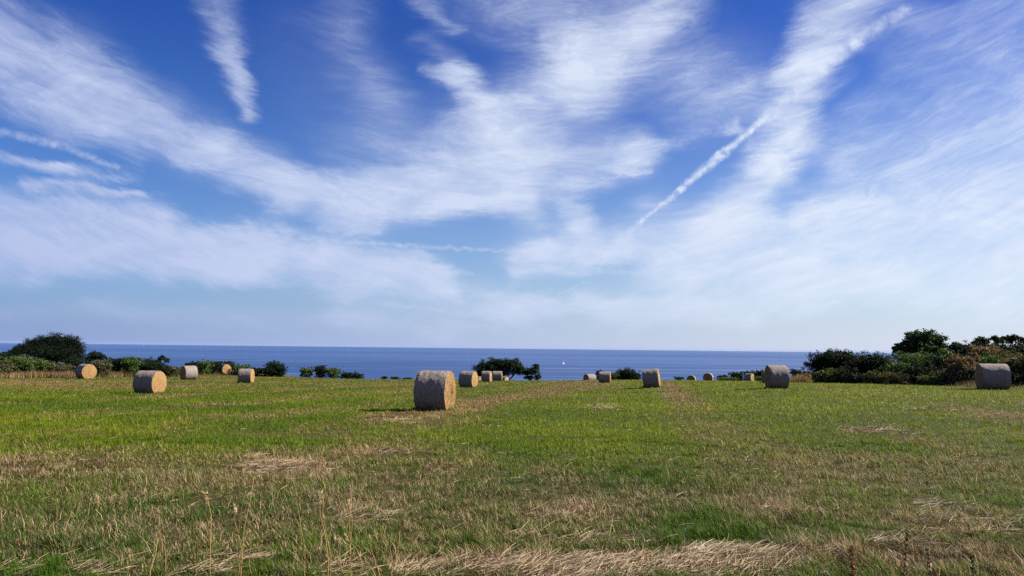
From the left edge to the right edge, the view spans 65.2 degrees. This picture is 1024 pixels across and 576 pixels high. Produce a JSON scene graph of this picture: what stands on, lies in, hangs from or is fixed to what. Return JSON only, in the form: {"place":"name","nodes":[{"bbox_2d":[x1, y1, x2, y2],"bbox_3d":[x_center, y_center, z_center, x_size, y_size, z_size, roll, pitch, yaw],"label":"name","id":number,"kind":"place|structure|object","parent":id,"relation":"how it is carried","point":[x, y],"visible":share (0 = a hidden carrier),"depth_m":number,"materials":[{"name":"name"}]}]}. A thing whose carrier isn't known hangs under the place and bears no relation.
{"place":"outdoors","nodes":[
{"label":"outdoors","id":0,"kind":"place"},
{"bbox_2d":[0,343,937,380],"bbox_3d":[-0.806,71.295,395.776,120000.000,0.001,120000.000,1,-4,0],"label":"sea","id":1,"kind":"structure","parent":0,"point":[389,362],"depth_m":3008.61,"materials":[{"name":"liquid"}]},
{"bbox_2d":[0,371,1023,575],"bbox_3d":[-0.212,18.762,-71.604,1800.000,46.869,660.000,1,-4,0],"label":"ground","id":2,"kind":"structure","parent":0,"point":[288,521],"depth_m":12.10,"materials":[{"name":"green plant"}]},
{"bbox_2d":[0,362,16,374],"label":"hedge shrub","id":3,"kind":"object","parent":2,"relation":"on","point":[5,368],"visible":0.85,"depth_m":82.19,"materials":[{"name":"green plant"}]},
{"bbox_2d":[0,351,19,360],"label":"hedge shrub","id":4,"kind":"object","parent":2,"relation":"on","point":[3,354],"visible":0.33,"depth_m":94.92,"materials":[{"name":"green plant"}]},
{"bbox_2d":[0,354,41,372],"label":"hedge shrub","id":5,"kind":"object","parent":2,"relation":"on","point":[22,364],"visible":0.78,"depth_m":84.88,"materials":[{"name":"green plant"}]},
{"bbox_2d":[2,331,88,363],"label":"evergreen tree","id":6,"kind":"object","parent":2,"relation":"on","point":[53,347],"visible":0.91,"depth_m":96.41,"materials":[{"name":"green plant"}]},
{"bbox_2d":[35,358,55,371],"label":"hedge shrub","id":7,"kind":"object","parent":2,"relation":"on","point":[44,364],"visible":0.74,"depth_m":86.05,"materials":[{"name":"green plant"}]},
{"bbox_2d":[42,362,75,373],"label":"hedge shrub","id":8,"kind":"object","parent":2,"relation":"on","point":[62,366],"visible":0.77,"depth_m":86.61,"materials":[{"name":"green plant"}]},
{"bbox_2d":[61,355,93,371],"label":"hedge shrub","id":9,"kind":"object","parent":2,"relation":"on","point":[74,361],"visible":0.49,"depth_m":88.97,"materials":[{"name":"green plant"}]},
{"bbox_2d":[75,364,96,378],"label":"straw bale","id":10,"kind":"object","parent":2,"relation":"on","point":[85,371],"visible":0.91,"depth_m":82.51},
{"bbox_2d":[83,350,106,364],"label":"tree","id":11,"kind":"object","parent":2,"relation":"on","point":[94,355],"visible":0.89,"depth_m":96.33,"materials":[{"name":"green plant"}]},
{"bbox_2d":[92,359,113,375],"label":"hedge shrub","id":12,"kind":"object","parent":2,"relation":"on","point":[103,367],"visible":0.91,"depth_m":87.27,"materials":[{"name":"green plant"}]},
{"bbox_2d":[105,357,127,373],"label":"hedge shrub","id":13,"kind":"object","parent":2,"relation":"on","point":[116,363],"visible":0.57,"depth_m":90.47,"materials":[{"name":"green plant"}]},
{"bbox_2d":[119,356,144,374],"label":"hedge shrub","id":14,"kind":"object","parent":2,"relation":"on","point":[131,366],"visible":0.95,"depth_m":90.80,"materials":[{"name":"green plant"}]},
{"bbox_2d":[133,356,157,371],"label":"hedge shrub","id":15,"kind":"object","parent":2,"relation":"on","point":[145,366],"visible":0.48,"depth_m":92.16,"materials":[{"name":"green plant"}]},
{"bbox_2d":[140,533,157,572],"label":"dry stalk","id":16,"kind":"object","parent":2,"relation":"on","point":[151,553],"visible":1,"depth_m":5.11,"materials":[{"name":"plant"}]},
{"bbox_2d":[133,370,166,392],"bbox_3d":[-17.724,4.630,39.161,1.313,1.255,1.298,0,-4,12],"label":"straw bale","id":17,"kind":"object","parent":2,"relation":"on","point":[150,381],"visible":0.93,"depth_m":38.71},
{"bbox_2d":[147,362,171,374],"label":"hedge shrub","id":18,"kind":"object","parent":2,"relation":"on","point":[158,366],"visible":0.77,"depth_m":91.09,"materials":[{"name":"green plant"}]},
{"bbox_2d":[154,355,169,364],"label":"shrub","id":19,"kind":"object","parent":2,"relation":"on","point":[161,358],"visible":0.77,"depth_m":94.38,"materials":[{"name":"green plant"}]},
{"bbox_2d":[159,531,168,573],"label":"dry stalk","id":20,"kind":"object","parent":2,"relation":"on","point":[165,554],"visible":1,"depth_m":5.26,"materials":[{"name":"plant"}]},
{"bbox_2d":[162,365,181,376],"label":"hedge shrub","id":21,"kind":"object","parent":2,"relation":"on","point":[171,370],"visible":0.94,"depth_m":91.50,"materials":[{"name":"green plant"}]},
{"bbox_2d":[180,366,197,379],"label":"straw bale","id":22,"kind":"object","parent":2,"relation":"on","point":[188,372],"visible":0.92,"depth_m":82.36},
{"bbox_2d":[184,360,201,371],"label":"hedge shrub","id":23,"kind":"object","parent":2,"relation":"on","point":[192,363],"visible":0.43,"depth_m":97.02,"materials":[{"name":"green plant"}]},
{"bbox_2d":[196,359,214,373],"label":"hedge shrub","id":24,"kind":"object","parent":2,"relation":"on","point":[204,366],"visible":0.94,"depth_m":98.17,"materials":[{"name":"green plant"}]},
{"bbox_2d":[202,491,211,575],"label":"dry stalk","id":25,"kind":"object","parent":2,"relation":"on","point":[205,493],"visible":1,"depth_m":4.84,"materials":[{"name":"plant"}]},
{"bbox_2d":[208,361,223,372],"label":"hedge shrub","id":26,"kind":"object","parent":2,"relation":"on","point":[216,365],"visible":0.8,"depth_m":99.99,"materials":[{"name":"green plant"}]},
{"bbox_2d":[218,364,230,374],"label":"straw bale","id":27,"kind":"object","parent":2,"relation":"on","point":[226,368],"visible":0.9,"depth_m":100.31},
{"bbox_2d":[223,360,239,370],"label":"hedge shrub","id":28,"kind":"object","parent":2,"relation":"on","point":[231,363],"visible":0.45,"depth_m":101.57,"materials":[{"name":"green plant"}]},
{"bbox_2d":[233,502,241,566],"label":"dry stalk","id":29,"kind":"object","parent":2,"relation":"on","point":[235,508],"visible":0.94,"depth_m":5.54,"materials":[{"name":"plant"}]},
{"bbox_2d":[233,364,251,373],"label":"hedge shrub","id":30,"kind":"object","parent":2,"relation":"on","point":[238,367],"visible":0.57,"depth_m":101.20,"materials":[{"name":"green plant"}]},
{"bbox_2d":[238,491,253,575],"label":"dry stalk","id":31,"kind":"object","parent":2,"relation":"on","point":[242,537],"visible":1,"depth_m":4.75,"materials":[{"name":"plant"}]},
{"bbox_2d":[231,479,260,575],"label":"dry stalk","id":32,"kind":"object","parent":2,"relation":"on","point":[243,537],"visible":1,"depth_m":5.08,"materials":[{"name":"plant"}]},
{"bbox_2d":[238,368,254,382],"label":"straw bale","id":33,"kind":"object","parent":2,"relation":"on","point":[246,375],"visible":0.9,"depth_m":65.97},
{"bbox_2d":[247,529,251,574],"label":"dry stalk","id":34,"kind":"object","parent":2,"relation":"on","point":[250,531],"visible":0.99,"depth_m":5.27,"materials":[{"name":"plant"}]},
{"bbox_2d":[248,367,261,374],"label":"hedge shrub","id":35,"kind":"object","parent":2,"relation":"on","point":[256,371],"visible":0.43,"depth_m":102.36,"materials":[{"name":"green plant"}]},
{"bbox_2d":[257,360,288,376],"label":"hedge shrub","id":36,"kind":"object","parent":2,"relation":"on","point":[273,368],"visible":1,"depth_m":102.88,"materials":[{"name":"green plant"}]},
{"bbox_2d":[290,505,317,575],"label":"dry stalk","id":37,"kind":"object","parent":2,"relation":"on","point":[304,547],"visible":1,"depth_m":4.85,"materials":[{"name":"plant"}]},
{"bbox_2d":[299,367,314,377],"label":"hedge shrub","id":38,"kind":"object","parent":2,"relation":"on","point":[307,372],"visible":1,"depth_m":106.49,"materials":[{"name":"green plant"}]},
{"bbox_2d":[311,365,327,377],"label":"hedge shrub","id":39,"kind":"object","parent":2,"relation":"on","point":[320,370],"visible":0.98,"depth_m":107.22,"materials":[{"name":"green plant"}]},
{"bbox_2d":[318,490,328,571],"bbox_3d":[-1.196,1.587,5.037,0.085,0.629,0.044,-1,-5,18],"label":"dry stalk","id":40,"kind":"object","parent":2,"relation":"on","point":[322,523],"visible":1,"depth_m":5.05,"materials":[{"name":"plant"}]},
{"bbox_2d":[318,500,330,575],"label":"dry stalk","id":41,"kind":"object","parent":2,"relation":"on","point":[328,545],"visible":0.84,"depth_m":5.29,"materials":[{"name":"plant"}]},
{"bbox_2d":[324,367,343,377],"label":"hedge shrub","id":42,"kind":"object","parent":2,"relation":"on","point":[332,373],"visible":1,"depth_m":107.50,"materials":[{"name":"green plant"}]},
{"bbox_2d":[335,536,343,575],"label":"dry stalk","id":43,"kind":"object","parent":2,"relation":"on","point":[339,538],"visible":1,"depth_m":5.25,"materials":[{"name":"plant"}]},
{"bbox_2d":[347,497,352,575],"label":"dry stalk","id":44,"kind":"object","parent":2,"relation":"on","point":[349,503],"visible":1,"depth_m":4.77,"materials":[{"name":"plant"}]},
{"bbox_2d":[339,483,363,546],"bbox_3d":[-1.122,1.659,5.588,0.156,0.597,0.118,-3,-6,41],"label":"dry stalk","id":45,"kind":"object","parent":2,"relation":"on","point":[349,517],"visible":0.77,"depth_m":5.59,"materials":[{"name":"plant"}]},
{"bbox_2d":[340,371,363,378],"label":"hedge shrub","id":46,"kind":"object","parent":2,"relation":"on","point":[350,375],"visible":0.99,"depth_m":107.15,"materials":[{"name":"green plant"}]},
{"bbox_2d":[343,532,362,568],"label":"dry stalk","id":47,"kind":"object","parent":2,"relation":"on","point":[351,543],"visible":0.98,"depth_m":5.58,"materials":[{"name":"plant"}]},
{"bbox_2d":[362,528,381,575],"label":"dry stalk","id":48,"kind":"object","parent":2,"relation":"on","point":[376,554],"visible":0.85,"depth_m":5.03,"materials":[{"name":"plant"}]},
{"bbox_2d":[390,534,403,573],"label":"dry stalk","id":49,"kind":"object","parent":2,"relation":"on","point":[396,554],"visible":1,"depth_m":5.30,"materials":[{"name":"plant"}]},
{"bbox_2d":[392,535,418,575],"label":"dry stalk","id":50,"kind":"object","parent":2,"relation":"on","point":[406,558],"visible":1,"depth_m":5.07,"materials":[{"name":"plant"}]},
{"bbox_2d":[412,370,456,410],"bbox_3d":[-2.486,3.328,25.774,1.380,1.467,1.507,0,-4,12],"label":"straw bale","id":51,"kind":"object","parent":2,"relation":"on","point":[434,390],"visible":0.94,"depth_m":25.25},
{"bbox_2d":[459,371,477,387],"bbox_3d":[-3.151,6.670,58.024,1.282,1.337,1.379,-1,-5,19],"label":"straw bale","id":52,"kind":"object","parent":2,"relation":"on","point":[468,378],"visible":0.97,"depth_m":57.52},
{"bbox_2d":[481,371,491,381],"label":"straw bale","id":53,"kind":"object","parent":2,"relation":"on","point":[486,376],"visible":0.89,"depth_m":94.40},
{"bbox_2d":[492,371,502,380],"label":"straw bale","id":54,"kind":"object","parent":2,"relation":"on","point":[497,376],"visible":0.89,"depth_m":102.76},
{"bbox_2d":[471,357,525,379],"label":"pine tree","id":55,"kind":"object","parent":2,"relation":"on","point":[504,366],"visible":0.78,"depth_m":120.73,"materials":[{"name":"green plant"}]},
{"bbox_2d":[0,401,1023,575],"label":"loose straw","id":56,"kind":"object","parent":2,"relation":"on","point":[565,561],"visible":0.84,"depth_m":5.78,"materials":[{"name":"beige plant"}]},
{"bbox_2d":[0,365,1023,388],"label":"tall dry grass","id":57,"kind":"structure","parent":2,"relation":"on","point":[114,374],"depth_m":83.39,"materials":[{"name":"plant"}]},
{"bbox_2d":[519,363,540,380],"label":"pine tree","id":58,"kind":"object","parent":2,"relation":"on","point":[533,370],"visible":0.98,"depth_m":119.92,"materials":[{"name":"green plant"}]},
{"bbox_2d":[583,374,595,379],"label":"straw bale","id":59,"kind":"object","parent":2,"relation":"on","point":[589,376],"visible":0.77,"depth_m":110.94},
{"bbox_2d":[598,371,610,382],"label":"straw bale","id":60,"kind":"object","parent":2,"relation":"on","point":[603,377],"visible":0.95,"depth_m":74.53},
{"bbox_2d":[611,372,619,379],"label":"bush","id":61,"kind":"object","parent":2,"relation":"on","point":[614,376],"visible":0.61,"depth_m":112.83,"materials":[{"name":"green plant"}]},
{"bbox_2d":[615,367,641,379],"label":"bush","id":62,"kind":"object","parent":2,"relation":"on","point":[627,374],"visible":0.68,"depth_m":113.76,"materials":[{"name":"green plant"}]},
{"bbox_2d":[641,369,660,387],"bbox_3d":[8.869,5.775,50.886,1.247,1.319,1.374,-8,-6,14],"label":"straw bale","id":63,"kind":"object","parent":2,"relation":"on","point":[650,377],"visible":0.92,"depth_m":50.38},
{"bbox_2d":[703,373,713,380],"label":"straw bale","id":64,"kind":"object","parent":2,"relation":"on","point":[708,376],"visible":0.79,"depth_m":110.14},
{"bbox_2d":[713,377,739,380],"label":"shrub","id":65,"kind":"object","parent":2,"relation":"on","point":[728,378],"visible":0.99,"depth_m":105.61,"materials":[{"name":"green plant"}]},
{"bbox_2d":[727,372,744,380],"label":"shrub","id":66,"kind":"object","parent":2,"relation":"on","point":[738,375],"visible":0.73,"depth_m":111.17,"materials":[{"name":"green plant"}]},
{"bbox_2d":[739,370,757,380],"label":"shrub","id":67,"kind":"object","parent":2,"relation":"on","point":[744,372],"visible":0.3,"depth_m":111.56,"materials":[{"name":"green plant"}]},
{"bbox_2d":[744,373,753,380],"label":"straw bale","id":68,"kind":"object","parent":2,"relation":"on","point":[748,376],"visible":0.85,"depth_m":107.51},
{"bbox_2d":[753,370,761,380],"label":"shrub","id":69,"kind":"object","parent":2,"relation":"on","point":[759,372],"visible":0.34,"depth_m":109.99,"materials":[{"name":"green plant"}]},
{"bbox_2d":[764,364,789,388],"bbox_3d":[14.286,4.814,43.189,1.229,1.426,1.417,1,-4,1],"label":"straw bale","id":70,"kind":"object","parent":2,"relation":"on","point":[776,376],"visible":0.9,"depth_m":42.66},
{"bbox_2d":[789,368,803,376],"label":"shrub","id":71,"kind":"object","parent":2,"relation":"on","point":[793,372],"visible":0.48,"depth_m":99.52,"materials":[{"name":"green plant"}]},
{"bbox_2d":[812,367,841,382],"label":"scrub bush","id":72,"kind":"object","parent":2,"relation":"on","point":[823,375],"visible":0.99,"depth_m":64.70,"materials":[{"name":"green plant"}]},
{"bbox_2d":[800,347,860,382],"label":"scrub bush","id":73,"kind":"object","parent":2,"relation":"on","point":[836,358],"visible":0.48,"depth_m":66.95,"materials":[{"name":"green plant"}]},
{"bbox_2d":[827,366,867,382],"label":"scrub bush","id":74,"kind":"object","parent":2,"relation":"on","point":[850,369],"visible":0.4,"depth_m":64.36,"materials":[{"name":"green plant"}]},
{"bbox_2d":[848,542,856,575],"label":"dock plant","id":75,"kind":"object","parent":2,"relation":"on","point":[852,566],"visible":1,"depth_m":4.79,"materials":[{"name":"brown plant"}]},
{"bbox_2d":[841,369,870,383],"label":"scrub bush","id":76,"kind":"object","parent":2,"relation":"on","point":[855,378],"visible":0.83,"depth_m":61.18,"materials":[{"name":"green plant"}]},
{"bbox_2d":[842,350,897,373],"bbox_3d":[29.215,6.333,65.020,4.930,2.664,4.144,3,-5,-23],"label":"scrub bush","id":77,"kind":"object","parent":2,"relation":"on","point":[865,362],"visible":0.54,"depth_m":64.28,"materials":[{"name":"green plant"}]},
{"bbox_2d":[862,369,891,383],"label":"scrub bush","id":78,"kind":"object","parent":2,"relation":"on","point":[878,377],"visible":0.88,"depth_m":59.33,"materials":[{"name":"green plant"}]},
{"bbox_2d":[876,359,910,375],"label":"scrub bush","id":79,"kind":"object","parent":2,"relation":"on","point":[888,367],"visible":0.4,"depth_m":61.02,"materials":[{"name":"green plant"}]},
{"bbox_2d":[886,371,913,384],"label":"scrub bush","id":80,"kind":"object","parent":2,"relation":"on","point":[898,378],"visible":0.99,"depth_m":56.66,"materials":[{"name":"green plant"}]},
{"bbox_2d":[891,342,910,358],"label":"hawthorn tree","id":81,"kind":"object","parent":2,"relation":"on","point":[898,347],"visible":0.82,"depth_m":66.39,"materials":[{"name":"green plant"}]},
{"bbox_2d":[900,529,909,575],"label":"dock plant","id":82,"kind":"object","parent":2,"relation":"on","point":[907,539],"visible":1,"depth_m":4.79,"materials":[{"name":"brown plant"}]},
{"bbox_2d":[885,350,934,366],"bbox_3d":[31.829,5.967,63.468,4.096,2.094,4.034,-1,-5,23],"label":"scrub bush","id":83,"kind":"object","parent":2,"relation":"on","point":[916,357],"visible":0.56,"depth_m":62.82,"materials":[{"name":"green plant"}]},
{"bbox_2d":[890,363,943,383],"bbox_3d":[29.438,6.155,57.715,3.334,1.586,3.428,4,-6,-40],"label":"scrub bush","id":84,"kind":"object","parent":2,"relation":"on","point":[919,370],"visible":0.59,"depth_m":57.24,"materials":[{"name":"green plant"}]},
{"bbox_2d":[899,328,949,354],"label":"hawthorn tree","id":85,"kind":"object","parent":2,"relation":"on","point":[915,341],"visible":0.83,"depth_m":66.06,"materials":[{"name":"green plant"}]},
{"bbox_2d":[925,547,934,575],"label":"dock plant","id":86,"kind":"object","parent":2,"relation":"on","point":[929,564],"visible":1,"depth_m":4.79,"materials":[{"name":"brown plant"}]},
{"bbox_2d":[916,372,945,384],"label":"scrub bush","id":87,"kind":"object","parent":2,"relation":"on","point":[931,379],"visible":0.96,"depth_m":55.08,"materials":[{"name":"green plant"}]},
{"bbox_2d":[923,355,961,371],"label":"scrub bush","id":88,"kind":"object","parent":2,"relation":"on","point":[943,363],"visible":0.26,"depth_m":60.75,"materials":[{"name":"green plant"}]},
{"bbox_2d":[925,347,962,367],"bbox_3d":[33.264,5.544,61.389,2.713,1.984,2.214,0,-4,15],"label":"scrub bush","id":89,"kind":"object","parent":2,"relation":"on","point":[945,353],"visible":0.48,"depth_m":61.29,"materials":[{"name":"green plant"}]},
{"bbox_2d":[932,368,955,384],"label":"scrub bush","id":90,"kind":"object","parent":2,"relation":"on","point":[944,373],"visible":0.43,"depth_m":54.72,"materials":[{"name":"green plant"}]},
{"bbox_2d":[942,339,976,357],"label":"scrub bush","id":91,"kind":"object","parent":2,"relation":"on","point":[956,348],"visible":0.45,"depth_m":65.32,"materials":[{"name":"green plant"}]},
{"bbox_2d":[943,352,980,384],"bbox_3d":[30.361,5.410,53.932,2.303,2.304,2.637,-1,-5,26],"label":"bracken clump","id":92,"kind":"object","parent":2,"relation":"on","point":[955,365],"visible":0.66,"depth_m":53.59,"materials":[{"name":"brown plant"}]},
{"bbox_2d":[955,370,974,385],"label":"scrub bush","id":93,"kind":"object","parent":2,"relation":"on","point":[962,377],"visible":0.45,"depth_m":52.48,"materials":[{"name":"green plant"}]},
{"bbox_2d":[970,552,976,575],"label":"dock plant","id":94,"kind":"object","parent":2,"relation":"on","point":[973,568],"visible":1,"depth_m":4.69,"materials":[{"name":"brown plant"}]},
{"bbox_2d":[970,336,990,343],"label":"ridge pine","id":95,"kind":"object","parent":2,"relation":"on","point":[982,339],"visible":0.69,"depth_m":68.70,"materials":[{"name":"green plant"}]},
{"bbox_2d":[965,339,995,356],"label":"scrub bush","id":96,"kind":"object","parent":2,"relation":"on","point":[981,344],"visible":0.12,"depth_m":65.99,"materials":[{"name":"green plant"}]},
{"bbox_2d":[967,343,1010,361],"bbox_3d":[35.834,5.136,60.010,2.913,2.094,3.160,1,-4,0],"label":"bracken clump","id":97,"kind":"object","parent":2,"relation":"on","point":[980,349],"visible":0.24,"depth_m":59.79,"materials":[{"name":"brown plant"}]},
{"bbox_2d":[975,350,1009,363],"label":"scrub bush","id":98,"kind":"object","parent":2,"relation":"on","point":[992,359],"visible":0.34,"depth_m":55.83,"materials":[{"name":"green plant"}]},
{"bbox_2d":[975,363,1010,389],"bbox_3d":[26.182,4.860,43.595,1.618,1.537,1.550,0,-4,14],"label":"straw bale","id":99,"kind":"object","parent":2,"relation":"on","point":[992,376],"visible":0.91,"depth_m":43.03},
{"bbox_2d":[990,335,1009,343],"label":"ridge pine","id":100,"kind":"object","parent":2,"relation":"on","point":[996,339],"visible":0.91,"depth_m":68.77,"materials":[{"name":"green plant"}]},
{"bbox_2d":[997,356,1023,371],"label":"bracken clump","id":101,"kind":"object","parent":2,"relation":"on","point":[1008,361],"visible":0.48,"depth_m":53.53,"materials":[{"name":"brown plant"}]},
{"bbox_2d":[999,350,1023,357],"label":"scrub bush","id":102,"kind":"object","parent":2,"relation":"on","point":[1014,353],"visible":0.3,"depth_m":58.91,"materials":[{"name":"green plant"}]},
{"bbox_2d":[1006,334,1023,343],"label":"ridge pine","id":103,"kind":"object","parent":2,"relation":"on","point":[1013,337],"visible":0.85,"depth_m":68.85,"materials":[{"name":"green plant"}]},
{"bbox_2d":[1007,339,1023,356],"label":"scrub bush","id":104,"kind":"object","parent":2,"relation":"on","point":[1021,347],"visible":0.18,"depth_m":63.64,"materials":[{"name":"green plant"}]},
{"bbox_2d":[1009,355,1023,372],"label":"scrub bush","id":105,"kind":"object","parent":2,"relation":"on","point":[1021,368],"visible":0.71,"depth_m":52.26,"materials":[{"name":"green plant"}]},
{"bbox_2d":[1011,370,1023,385],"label":"scrub bush","id":106,"kind":"object","parent":2,"relation":"on","point":[1017,377],"visible":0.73,"depth_m":50.60,"materials":[{"name":"green plant"}]},
{"bbox_2d":[0,0,1023,352],"label":"sky","id":107,"kind":"structure","parent":0,"point":[685,175],"materials":[{"name":"blue"}]},
{"bbox_2d":[988,341,1022,352],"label":"scrub bush","id":108,"kind":"object","parent":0,"point":[1005,347],"visible":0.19,"depth_m":63.18,"materials":[{"name":"green plant"}]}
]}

